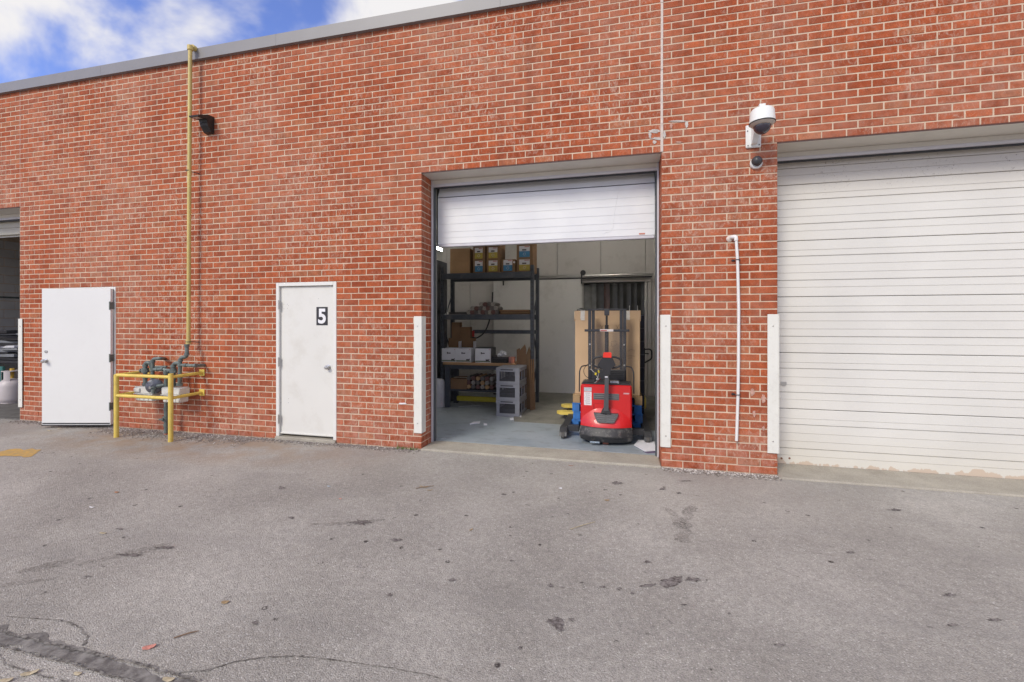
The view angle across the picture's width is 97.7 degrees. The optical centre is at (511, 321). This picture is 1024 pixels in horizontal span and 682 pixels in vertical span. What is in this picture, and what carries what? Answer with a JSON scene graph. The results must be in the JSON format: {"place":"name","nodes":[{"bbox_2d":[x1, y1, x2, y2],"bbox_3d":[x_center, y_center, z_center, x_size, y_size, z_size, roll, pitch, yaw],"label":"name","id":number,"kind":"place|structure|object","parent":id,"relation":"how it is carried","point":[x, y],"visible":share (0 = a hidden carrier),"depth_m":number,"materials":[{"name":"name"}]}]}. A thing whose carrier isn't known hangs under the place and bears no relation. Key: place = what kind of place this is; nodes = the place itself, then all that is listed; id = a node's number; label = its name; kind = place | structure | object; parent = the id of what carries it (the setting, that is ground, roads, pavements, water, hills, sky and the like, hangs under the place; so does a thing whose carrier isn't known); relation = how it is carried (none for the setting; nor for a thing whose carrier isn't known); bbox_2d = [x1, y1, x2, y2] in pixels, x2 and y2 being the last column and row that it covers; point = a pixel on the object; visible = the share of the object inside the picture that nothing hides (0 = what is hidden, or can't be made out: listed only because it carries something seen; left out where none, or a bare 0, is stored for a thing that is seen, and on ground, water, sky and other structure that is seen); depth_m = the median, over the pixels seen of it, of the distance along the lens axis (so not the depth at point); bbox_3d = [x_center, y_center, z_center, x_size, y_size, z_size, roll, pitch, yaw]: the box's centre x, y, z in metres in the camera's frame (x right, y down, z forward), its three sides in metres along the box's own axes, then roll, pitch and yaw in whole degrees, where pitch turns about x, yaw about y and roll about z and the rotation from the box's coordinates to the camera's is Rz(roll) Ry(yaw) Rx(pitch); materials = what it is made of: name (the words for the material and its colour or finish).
{"place":"outdoors","nodes":[
{"label":"outdoors","id":0,"kind":"place"},
{"bbox_2d":[0,237,19,369],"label":"block wall","id":1,"kind":"structure","parent":0,"point":[9,276],"depth_m":10.64,"materials":[{"name":"concrete"}]},
{"bbox_2d":[0,403,19,419],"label":"bay floor","id":2,"kind":"structure","parent":0,"point":[11,411],"depth_m":7.66,"materials":[{"name":"concrete"}]},
{"bbox_2d":[0,368,17,403],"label":"propane tank","id":3,"kind":"object","parent":2,"relation":"on","point":[9,388],"visible":0.73,"depth_m":8.37,"materials":[{"name":"metal"}]},
{"bbox_2d":[0,360,17,362],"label":"bay table","id":4,"kind":"object","parent":2,"relation":"on","point":[8,361],"depth_m":8.91,"materials":[{"name":"black metal"}]},
{"bbox_2d":[0,357,17,359],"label":"foam slab","id":5,"kind":"object","parent":4,"relation":"on","point":[8,358],"depth_m":9.04,"materials":[{"name":"black plastic"}]},
{"bbox_2d":[0,353,17,356],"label":"foam slab","id":6,"kind":"object","parent":5,"relation":"on","point":[8,355],"depth_m":8.99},
{"bbox_2d":[0,352,16,353],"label":"foam slab","id":7,"kind":"object","parent":6,"relation":"on","point":[8,353],"depth_m":9.06,"materials":[{"name":"black plastic"}]},
{"bbox_2d":[0,350,17,352],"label":"foam slab","id":8,"kind":"object","parent":7,"relation":"on","point":[16,351],"depth_m":9.11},
{"bbox_2d":[0,345,17,347],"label":"foam slab","id":9,"kind":"object","parent":8,"relation":"on","point":[14,346],"depth_m":8.97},
{"bbox_2d":[0,340,17,342],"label":"foam slab","id":10,"kind":"object","parent":9,"relation":"on","point":[10,341],"depth_m":9.14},
{"bbox_2d":[0,338,17,340],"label":"foam slab","id":11,"kind":"object","parent":10,"relation":"on","point":[3,339],"depth_m":9.07,"materials":[{"name":"black plastic"}]},
{"bbox_2d":[0,335,17,337],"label":"foam slab","id":12,"kind":"object","parent":11,"relation":"on","point":[8,336],"depth_m":9.15,"materials":[{"name":"black plastic"}]},
{"bbox_2d":[0,333,17,334],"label":"foam slab","id":13,"kind":"object","parent":12,"relation":"on","point":[10,334],"depth_m":9.03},
{"bbox_2d":[0,330,17,333],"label":"foam slab","id":14,"kind":"object","parent":13,"relation":"on","point":[8,331],"depth_m":8.91,"materials":[{"name":"black plastic"}]},
{"bbox_2d":[0,343,17,345],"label":"foam slab","id":15,"kind":"object","parent":9,"relation":"on","point":[6,344],"depth_m":9.05,"materials":[{"name":"black plastic"}]},
{"bbox_2d":[0,0,461,82],"label":"sky","id":16,"kind":"structure","parent":0,"point":[38,38],"materials":[{"name":"blue"}]},
{"bbox_2d":[113,392,659,459],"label":"warehouse floor","id":17,"kind":"structure","parent":0,"point":[454,420],"depth_m":6.17,"materials":[{"name":"concrete"}]},
{"bbox_2d":[437,378,444,407],"bbox_3d":[-1.325,1.279,8.035,0.250,0.505,0.250,0,0,14],"label":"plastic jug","id":18,"kind":"object","parent":17,"relation":"on","point":[440,393],"visible":0.66,"depth_m":7.94,"materials":[{"name":"plastic"}]},
{"bbox_2d":[437,260,446,377],"bbox_3d":[-1.969,0.187,8.884,1.200,2.720,0.620,0,0,14],"label":"dark shelving","id":19,"kind":"object","parent":17,"relation":"on","point":[440,264],"visible":0.11,"depth_m":8.67,"materials":[{"name":"metal"}]},
{"bbox_2d":[457,396,495,401],"bbox_3d":[-0.630,1.396,8.043,0.757,0.087,0.060,0,0,14],"label":"floor barrier","id":20,"kind":"object","parent":17,"relation":"on","point":[476,398],"visible":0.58,"depth_m":8.02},
{"bbox_2d":[443,361,516,406],"bbox_3d":[-0.524,1.129,8.048,1.328,0.805,0.520,0,0,14],"label":"work table","id":21,"kind":"object","parent":17,"relation":"on","point":[455,366],"visible":0.49,"depth_m":7.94,"materials":[{"name":"brown wood"}]},
{"bbox_2d":[442,338,461,361],"bbox_3d":[-1.091,0.517,8.127,0.264,0.416,0.310,0,0,14],"label":"printed box","id":22,"kind":"object","parent":21,"relation":"on","point":[449,353],"visible":0.93,"depth_m":8.00,"materials":[{"name":"white cardboard"}]},
{"bbox_2d":[452,322,461,337],"bbox_3d":[-1.030,0.372,8.357,0.162,0.708,0.120,0,0,14],"label":"cardboard box","id":23,"kind":"object","parent":21,"relation":"on","point":[456,326],"visible":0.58,"depth_m":8.30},
{"bbox_2d":[451,376,467,388],"bbox_3d":[-0.916,1.122,8.210,0.340,0.183,0.450,0,0,14],"label":"cardboard box","id":24,"kind":"object","parent":21,"relation":"on","point":[458,382],"visible":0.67,"depth_m":7.99,"materials":[{"name":"cardboard"}]},
{"bbox_2d":[460,327,471,337],"bbox_3d":[-0.855,0.415,8.314,0.200,0.623,0.120,0,0,14],"label":"cardboard box","id":25,"kind":"object","parent":21,"relation":"on","point":[465,332],"visible":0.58,"depth_m":8.26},
{"bbox_2d":[456,338,475,361],"bbox_3d":[-0.825,0.516,8.062,0.277,0.418,0.310,0,0,14],"label":"printed box","id":26,"kind":"object","parent":21,"relation":"on","point":[465,352],"visible":0.93,"depth_m":7.94,"materials":[{"name":"white cardboard"}]},
{"bbox_2d":[475,347,495,362],"bbox_3d":[-0.475,0.594,7.978,0.302,0.262,0.312,0,0,14],"label":"printed box","id":27,"kind":"object","parent":21,"relation":"on","point":[484,354],"visible":0.94,"depth_m":7.83,"materials":[{"name":"white cardboard"}]},
{"bbox_2d":[492,356,510,362],"bbox_3d":[-0.183,0.674,7.888,0.278,0.104,0.250,0,0,14],"label":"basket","id":28,"kind":"object","parent":21,"relation":"on","point":[500,359],"visible":0.94,"depth_m":7.78,"materials":[{"name":"black plastic"}]},
{"bbox_2d":[441,265,538,401],"bbox_3d":[-0.399,0.277,8.146,1.713,2.500,0.590,0,0,14],"label":"storage rack","id":29,"kind":"object","parent":17,"relation":"on","point":[531,276],"visible":0.83,"depth_m":8.09,"materials":[{"name":"metal"}]},
{"bbox_2d":[450,261,472,272],"bbox_3d":[-0.886,-0.971,8.322,0.375,0.229,0.500,0,0,14],"label":"cardboard box","id":30,"kind":"object","parent":29,"relation":"on","point":[461,266],"visible":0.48,"depth_m":8.08,"materials":[{"name":"cardboard"}]},
{"bbox_2d":[450,248,472,261],"bbox_3d":[-0.885,-1.201,8.326,0.375,0.230,0.490,0,0,14],"label":"cardboard box","id":31,"kind":"object","parent":30,"relation":"on","point":[463,254],"visible":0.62,"depth_m":8.09,"materials":[{"name":"cardboard"}]},
{"bbox_2d":[473,260,486,272],"bbox_3d":[-0.547,-0.974,8.165,0.226,0.234,0.365,0,0,14],"label":"labelled carton","id":32,"kind":"object","parent":29,"relation":"on","point":[479,266],"visible":0.85,"depth_m":7.99,"materials":[{"name":"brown cardboard"}]},
{"bbox_2d":[473,247,486,260],"bbox_3d":[-0.547,-1.208,8.165,0.226,0.234,0.365,0,0,14],"label":"labelled carton","id":33,"kind":"object","parent":32,"relation":"on","point":[479,253],"visible":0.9,"depth_m":7.99,"materials":[{"name":"brown cardboard"}]},
{"bbox_2d":[472,292,492,338],"bbox_3d":[-0.551,-0.110,8.338,0.413,0.871,0.084,0,0,-2],"label":"hose","id":34,"kind":"object","parent":29,"relation":"hanging from","point":[487,324],"visible":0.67,"depth_m":8.32,"materials":[{"name":"black plastic"}]},
{"bbox_2d":[487,260,500,271],"bbox_3d":[-0.289,-0.974,8.102,0.250,0.234,0.365,0,0,14],"label":"labelled carton","id":35,"kind":"object","parent":29,"relation":"on","point":[493,265],"visible":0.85,"depth_m":7.93,"materials":[{"name":"brown cardboard"}]},
{"bbox_2d":[487,246,504,259],"bbox_3d":[-0.289,-1.208,8.102,0.250,0.234,0.365,0,0,14],"label":"labelled carton","id":36,"kind":"object","parent":35,"relation":"on","point":[496,253],"visible":0.96,"depth_m":7.93,"materials":[{"name":"brown cardboard"}]},
{"bbox_2d":[501,259,516,271],"bbox_3d":[-0.025,-0.974,8.037,0.254,0.234,0.365,0,0,14],"label":"labelled carton","id":37,"kind":"object","parent":29,"relation":"on","point":[508,265],"visible":0.87,"depth_m":7.86,"materials":[{"name":"brown cardboard"}]},
{"bbox_2d":[500,310,529,313],"bbox_3d":[0.096,-0.161,8.033,0.564,0.082,0.416,0,0,14],"label":"flat box stack","id":38,"kind":"object","parent":29,"relation":"on","point":[516,311],"visible":0.7,"depth_m":7.84,"materials":[{"name":"brown cardboard"}]},
{"bbox_2d":[517,258,536,273],"bbox_3d":[0.265,-0.974,7.967,0.293,0.234,0.365,0,0,14],"label":"labelled carton","id":39,"kind":"object","parent":29,"relation":"on","point":[523,264],"visible":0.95,"depth_m":7.80,"materials":[{"name":"brown cardboard"}]},
{"bbox_2d":[517,245,536,260],"bbox_3d":[0.265,-1.208,7.967,0.293,0.234,0.365,0,0,14],"label":"labelled carton","id":40,"kind":"object","parent":39,"relation":"on","point":[526,251],"visible":0.97,"depth_m":7.80,"materials":[{"name":"brown cardboard"}]},
{"bbox_2d":[496,396,526,416],"bbox_3d":[0.003,1.403,7.471,0.389,0.256,0.614,0,0,14],"label":"plastic crate","id":41,"kind":"object","parent":17,"relation":"on","point":[513,408],"visible":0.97,"depth_m":7.20,"materials":[{"name":"plastic"}]},
{"bbox_2d":[496,381,526,400],"bbox_3d":[0.003,1.145,7.471,0.389,0.256,0.614,0,0,14],"label":"plastic crate","id":42,"kind":"object","parent":41,"relation":"on","point":[516,393],"visible":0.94,"depth_m":7.20,"materials":[{"name":"plastic"}]},
{"bbox_2d":[496,365,526,384],"bbox_3d":[0.003,0.882,7.472,0.393,0.266,0.616,0,0,14],"label":"plastic crate","id":43,"kind":"object","parent":42,"relation":"on","point":[516,379],"visible":1,"depth_m":7.21,"materials":[{"name":"plastic"}]},
{"bbox_2d":[442,238,654,396],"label":"interior wall","id":44,"kind":"structure","parent":17,"relation":"on","point":[613,257],"depth_m":9.07,"materials":[{"name":"paint"}]},
{"bbox_2d":[493,270,652,394],"bbox_3d":[1.171,0.259,9.027,3.198,2.566,0.134,0,0,14],"label":"sliding door","id":45,"kind":"structure","parent":44,"relation":"attached to","point":[560,302],"depth_m":9.09,"materials":[{"name":"grey metal"}]},
{"bbox_2d":[584,283,644,393],"bbox_3d":[2.037,0.381,8.976,1.208,2.291,0.035,0,0,14],"label":"strip curtain","id":46,"kind":"object","parent":44,"relation":"hanging from","point":[629,296],"visible":0.33,"depth_m":8.97,"materials":[{"name":"plastic"}]},
{"bbox_2d":[514,392,654,430],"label":"concrete ramp","id":47,"kind":"structure","parent":17,"relation":"on","point":[547,405],"depth_m":7.54,"materials":[{"name":"concrete"}]},
{"bbox_2d":[517,348,519,364],"bbox_3d":[0.115,0.997,7.744,0.072,1.070,0.012,0,0,14],"label":"cardboard sheet","id":48,"kind":"object","parent":47,"relation":"on","point":[518,356],"visible":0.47,"depth_m":7.74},
{"bbox_2d":[520,345,525,407],"bbox_3d":[0.194,0.965,7.705,0.103,1.135,0.012,0,0,14],"label":"cardboard sheet","id":49,"kind":"object","parent":47,"relation":"on","point":[523,355],"visible":0.53,"depth_m":7.70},
{"bbox_2d":[526,347,529,408],"bbox_3d":[0.279,0.979,7.663,0.074,1.106,0.012,0,0,14],"label":"cardboard sheet","id":50,"kind":"object","parent":47,"relation":"on","point":[527,384],"visible":0.65,"depth_m":7.66,"materials":[{"name":"cardboard"}]},
{"bbox_2d":[529,359,531,409],"bbox_3d":[0.312,1.089,7.577,0.056,0.886,0.020,0,0,14],"label":"wood strip","id":51,"kind":"object","parent":47,"relation":"on","point":[530,386],"visible":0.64,"depth_m":7.57,"materials":[{"name":"brown wood"}]},
{"bbox_2d":[531,359,533,409],"bbox_3d":[0.344,1.088,7.600,0.049,0.887,0.020,0,0,14],"label":"wood strip","id":52,"kind":"object","parent":47,"relation":"on","point":[532,386],"visible":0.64,"depth_m":7.59,"materials":[{"name":"brown wood"}]},
{"bbox_2d":[533,359,534,409],"bbox_3d":[0.376,1.088,7.623,0.043,0.888,0.020,0,0,14],"label":"wood strip","id":53,"kind":"object","parent":47,"relation":"on","point":[533,385],"visible":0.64,"depth_m":7.62,"materials":[{"name":"brown wood"}]},
{"bbox_2d":[557,348,652,418],"bbox_3d":[1.505,0.975,7.203,1.480,1.078,0.923,0,0,14],"label":"pallet jack","id":54,"kind":"object","parent":47,"relation":"on","point":[565,413],"visible":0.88,"depth_m":7.28,"materials":[{"name":"yellow paint"}]},
{"bbox_2d":[559,309,651,444],"bbox_3d":[1.321,0.681,6.295,1.154,1.699,1.708,0,0,14],"label":"pallet stacker","id":55,"kind":"object","parent":17,"relation":"on","point":[606,407],"visible":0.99,"depth_m":5.62,"materials":[{"name":"red metal"}]},
{"bbox_2d":[572,415,640,427],"bbox_3d":[1.436,1.471,6.783,0.956,0.120,1.000,0,0,14],"label":"pallet","id":56,"kind":"object","parent":17,"relation":"on","point":[637,425],"visible":0.12,"depth_m":6.39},
{"bbox_2d":[573,407,642,422],"bbox_3d":[1.457,1.349,6.778,0.956,0.120,1.000,0,0,14],"label":"pallet","id":57,"kind":"object","parent":56,"relation":"on","point":[638,418],"visible":0.2,"depth_m":6.38,"materials":[{"name":"plastic"}]},
{"bbox_2d":[572,398,641,413],"bbox_3d":[1.446,1.226,6.781,0.956,0.120,1.000,0,0,14],"label":"pallet","id":58,"kind":"object","parent":57,"relation":"on","point":[636,408],"visible":0.26,"depth_m":6.39,"materials":[{"name":"plastic"}]},
{"bbox_2d":[573,391,641,404],"bbox_3d":[1.453,1.103,6.779,0.956,0.120,1.000,0,0,14],"label":"pallet","id":59,"kind":"object","parent":58,"relation":"on","point":[577,399],"visible":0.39,"depth_m":6.39,"materials":[{"name":"brown wood"}]},
{"bbox_2d":[574,310,640,395],"bbox_3d":[1.449,0.444,6.766,0.919,1.194,0.928,0,0,14],"label":"tall carton","id":60,"kind":"object","parent":59,"relation":"on","point":[633,318],"visible":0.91,"depth_m":6.31,"materials":[{"name":"cardboard"}]},
{"bbox_2d":[634,440,654,451],"bbox_3d":[1.618,1.514,5.464,0.253,0.017,0.491,0,0,14],"label":"paper sheet","id":61,"kind":"object","parent":17,"relation":"on","point":[643,445],"visible":0.82,"depth_m":5.44,"materials":[{"name":"paper"}]},
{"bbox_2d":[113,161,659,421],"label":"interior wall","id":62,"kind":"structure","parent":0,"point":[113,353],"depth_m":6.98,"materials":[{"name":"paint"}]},
{"bbox_2d":[437,250,441,260],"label":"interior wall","id":63,"kind":"structure","parent":0,"point":[439,255],"depth_m":19.30,"materials":[{"name":"paint"}]},
{"bbox_2d":[0,419,1023,681],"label":"asphalt ground","id":64,"kind":"structure","parent":0,"point":[238,527],"depth_m":2.82,"materials":[{"name":"asphalt"}]},
{"bbox_2d":[0,448,40,456],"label":"yellow marking","id":65,"kind":"object","parent":64,"relation":"on","point":[22,453],"visible":1,"depth_m":5.30,"materials":[{"name":"paint"}]},
{"bbox_2d":[20,669,39,675],"bbox_3d":[-2.129,1.551,1.977,0.064,0.010,0.026,0,0,-32],"label":"dry leaf","id":66,"kind":"object","parent":64,"relation":"on","point":[28,673],"visible":1,"depth_m":1.97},
{"bbox_2d":[0,654,67,681],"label":"crack","id":67,"kind":"object","parent":64,"relation":"on","point":[2,659],"visible":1,"depth_m":1.99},
{"bbox_2d":[6,616,88,644],"bbox_3d":[-2.366,1.556,2.297,0.685,0.001,0.091,0,0,19],"label":"crack","id":68,"kind":"object","parent":64,"relation":"on","point":[83,633],"visible":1,"depth_m":2.30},
{"bbox_2d":[0,644,135,681],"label":"crack","id":69,"kind":"object","parent":64,"relation":"on","point":[82,666],"visible":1,"depth_m":2.03,"materials":[{"name":"asphalt"}]},
{"bbox_2d":[0,624,195,681],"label":"crack sealer","id":70,"kind":"object","parent":64,"relation":"on","point":[91,660],"visible":1,"depth_m":2.08,"materials":[{"name":"asphalt"}]},
{"bbox_2d":[0,629,201,680],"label":"crack","id":71,"kind":"object","parent":64,"relation":"on","point":[191,678],"visible":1,"depth_m":2.08,"materials":[{"name":"asphalt"}]},
{"bbox_2d":[117,552,140,556],"bbox_3d":[-2.551,1.556,2.983,0.205,0.001,0.045,0,0,9],"label":"asphalt scar","id":72,"kind":"object","parent":64,"relation":"on","point":[133,554],"visible":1,"depth_m":2.98},
{"bbox_2d":[142,644,155,649],"bbox_3d":[-1.731,1.552,2.135,0.056,0.009,0.032,0,0,-28],"label":"litter scrap","id":73,"kind":"object","parent":64,"relation":"on","point":[147,647],"visible":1,"depth_m":2.13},
{"bbox_2d":[114,368,204,441],"bbox_3d":[-4.800,1.163,6.092,1.016,0.991,0.458,0,0,14],"label":"guard rail","id":74,"kind":"object","parent":64,"relation":"on","point":[170,397],"visible":0.77,"depth_m":5.93,"materials":[{"name":"metal"}]},
{"bbox_2d":[162,677,174,681],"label":"dry leaf","id":75,"kind":"object","parent":64,"relation":"on","point":[167,679],"visible":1,"depth_m":1.94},
{"bbox_2d":[174,655,450,681],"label":"crack","id":76,"kind":"object","parent":64,"relation":"on","point":[193,670],"visible":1,"depth_m":2.03,"materials":[{"name":"asphalt"}]},
{"bbox_2d":[352,519,372,524],"bbox_3d":[-1.172,1.556,3.464,0.218,0.001,0.089,0,0,14],"label":"asphalt scar","id":77,"kind":"object","parent":64,"relation":"on","point":[359,522],"visible":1,"depth_m":3.46},
{"bbox_2d":[6,420,781,480],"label":"gravel","id":78,"kind":"structure","parent":64,"relation":"on","point":[234,437],"depth_m":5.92,"materials":[{"name":"gravel"}]},
{"bbox_2d":[0,0,1023,479],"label":"brick building","id":79,"kind":"structure","parent":64,"relation":"on","point":[870,212],"depth_m":5.14,"materials":[{"name":"brick"}]},
{"bbox_2d":[0,214,19,237],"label":"garage door","id":80,"kind":"structure","parent":79,"relation":"in","point":[9,224],"depth_m":7.65,"materials":[{"name":"metal"}]},
{"bbox_2d":[18,319,21,406],"bbox_3d":[-7.729,0.655,7.032,0.095,1.389,0.036,0,0,35],"label":"corner guard","id":81,"kind":"object","parent":79,"relation":"attached to","point":[19,362],"visible":1,"depth_m":7.03,"materials":[{"name":"paint"}]},
{"bbox_2d":[40,287,115,426],"bbox_3d":[-6.356,0.529,6.594,1.028,2.075,0.466,0,0,14],"label":"door","id":82,"kind":"structure","parent":79,"relation":"in","point":[78,357],"depth_m":6.53,"materials":[{"name":"paint"}]},
{"bbox_2d":[139,344,205,434],"bbox_3d":[-4.711,0.935,6.175,0.968,1.248,0.334,0,0,14],"label":"gas piping","id":83,"kind":"object","parent":79,"relation":"attached to","point":[153,385],"visible":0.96,"depth_m":6.12,"materials":[{"name":"metal"}]},
{"bbox_2d":[133,386,161,400],"bbox_3d":[-5.040,0.998,6.203,0.335,0.198,0.189,0,0,14],"label":"gas meter","id":84,"kind":"object","parent":83,"relation":"attached to","point":[140,390],"visible":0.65,"depth_m":6.14,"materials":[{"name":"metal"}]},
{"bbox_2d":[161,386,189,402],"bbox_3d":[-4.584,0.998,6.092,0.324,0.202,0.189,0,0,14],"label":"gas meter","id":85,"kind":"object","parent":83,"relation":"attached to","point":[179,390],"visible":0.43,"depth_m":6.04,"materials":[{"name":"metal"}]},
{"bbox_2d":[185,44,198,343],"bbox_3d":[-4.309,-1.742,6.517,0.104,4.111,0.908,0,0,14],"label":"gas riser pipe","id":86,"kind":"object","parent":79,"relation":"attached to","point":[191,48],"visible":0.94,"depth_m":6.09,"materials":[{"name":"metal"}]},
{"bbox_2d":[189,114,213,134],"bbox_3d":[-4.191,-2.693,6.050,0.150,0.234,0.251,0,0,14],"label":"wall light","id":87,"kind":"object","parent":79,"relation":"attached to","point":[206,121],"visible":1,"depth_m":6.08,"materials":[{"name":"brown metal"}]},
{"bbox_2d":[275,281,336,443],"bbox_3d":[-2.671,0.529,5.858,0.909,2.075,0.154,0,0,14],"label":"door","id":88,"kind":"structure","parent":79,"relation":"in","point":[306,351],"depth_m":5.85,"materials":[{"name":"paint"}]},
{"bbox_2d":[316,307,327,324],"bbox_3d":[-2.458,-0.067,5.790,0.167,0.237,0.003,0,0,14],"label":"number sign","id":89,"kind":"object","parent":79,"relation":"attached to","point":[321,315],"visible":1,"depth_m":5.79,"materials":[{"name":"plastic"}]},
{"bbox_2d":[414,316,425,432],"bbox_3d":[-1.106,0.649,5.449,0.079,1.418,0.154,0,0,55],"label":"corner guard","id":90,"kind":"object","parent":79,"relation":"attached to","point":[419,374],"visible":1,"depth_m":5.43,"materials":[{"name":"paint"}]},
{"bbox_2d":[431,162,659,456],"bbox_3d":[0.360,-0.301,5.562,3.272,3.695,0.418,0,0,14],"label":"garage door","id":91,"kind":"structure","parent":79,"relation":"in","point":[613,203],"depth_m":5.45,"materials":[{"name":"metal"}]},
{"bbox_2d":[660,315,670,447],"bbox_3d":[1.616,0.634,4.767,0.126,1.407,0.063,0,0,50],"label":"corner guard","id":92,"kind":"object","parent":79,"relation":"attached to","point":[665,380],"visible":1,"depth_m":4.75,"materials":[{"name":"paint"}]},
{"bbox_2d":[726,235,740,440],"bbox_3d":[2.267,0.167,4.582,0.132,2.099,0.077,0,0,26],"label":"white downpipe","id":93,"kind":"object","parent":79,"relation":"attached to","point":[737,259],"visible":1,"depth_m":4.54,"materials":[{"name":"plastic"}]},
{"bbox_2d":[750,156,762,168],"bbox_3d":[2.473,-1.606,4.516,0.120,0.124,0.093,0,0,14],"label":"security camera","id":94,"kind":"object","parent":79,"relation":"attached to","point":[756,162],"visible":1,"depth_m":4.50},
{"bbox_2d":[746,103,775,147],"bbox_3d":[2.414,-1.922,4.364,0.232,0.316,0.403,0,0,14],"label":"security camera","id":95,"kind":"object","parent":79,"relation":"attached to","point":[762,119],"visible":1,"depth_m":4.24,"materials":[{"name":"white plastic"}]},
{"bbox_2d":[767,314,778,453],"bbox_3d":[2.637,0.630,4.506,0.113,1.401,0.036,0,0,-4],"label":"corner guard","id":96,"kind":"object","parent":79,"relation":"attached to","point":[772,383],"visible":1,"depth_m":4.50,"materials":[{"name":"paint"}]},
{"bbox_2d":[777,133,1023,479],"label":"garage door","id":97,"kind":"structure","parent":79,"relation":"in","point":[900,266],"depth_m":4.59,"materials":[{"name":"metal"}]},
{"bbox_2d":[420,441,661,468],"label":"concrete sill","id":98,"kind":"structure","parent":64,"relation":"on","point":[611,458],"depth_m":5.19,"materials":[{"name":"concrete"}]},
{"bbox_2d":[546,616,563,631],"bbox_3d":[0.236,1.556,2.307,0.082,0.001,0.119,0,0,-41],"label":"asphalt scar","id":99,"kind":"object","parent":64,"relation":"on","point":[557,623],"visible":1,"depth_m":2.31},
{"bbox_2d":[659,576,681,587],"bbox_3d":[0.959,1.556,2.676,0.193,0.001,0.084,0,0,-22],"label":"asphalt scar","id":100,"kind":"object","parent":64,"relation":"on","point":[671,581],"visible":1,"depth_m":2.67},
{"bbox_2d":[777,463,1023,497],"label":"concrete sill","id":101,"kind":"structure","parent":64,"relation":"on","point":[940,482],"depth_m":4.36,"materials":[{"name":"concrete"}]},
{"bbox_2d":[437,173,654,244],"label":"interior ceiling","id":102,"kind":"structure","parent":0,"point":[437,212],"depth_m":13.12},
{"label":"dark crate","id":103,"kind":"object","parent":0,"visible":0},
{"bbox_2d":[640,380,644,393],"bbox_3d":[2.004,1.022,7.196,0.223,0.202,0.512,0,0,14],"label":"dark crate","id":104,"kind":"object","parent":103,"relation":"on","point":[642,387],"visible":0.25,"depth_m":6.93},
{"bbox_2d":[640,367,643,380],"bbox_3d":[2.004,0.819,7.196,0.223,0.201,0.512,0,0,14],"label":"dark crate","id":105,"kind":"object","parent":104,"relation":"on","point":[641,373],"visible":0.26,"depth_m":6.94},
{"bbox_2d":[640,354,644,366],"bbox_3d":[2.004,0.615,7.196,0.223,0.202,0.512,0,0,14],"label":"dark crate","id":106,"kind":"object","parent":105,"relation":"on","point":[641,360],"visible":0.27,"depth_m":6.94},
{"bbox_2d":[640,341,644,353],"bbox_3d":[2.004,0.412,7.196,0.223,0.202,0.512,0,0,14],"label":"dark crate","id":107,"kind":"object","parent":106,"relation":"on","point":[641,347],"visible":0.31,"depth_m":6.93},
{"bbox_2d":[640,328,644,340],"bbox_3d":[2.004,0.208,7.196,0.223,0.202,0.512,0,0,14],"label":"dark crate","id":108,"kind":"object","parent":107,"relation":"on","point":[641,334],"visible":0.38,"depth_m":6.93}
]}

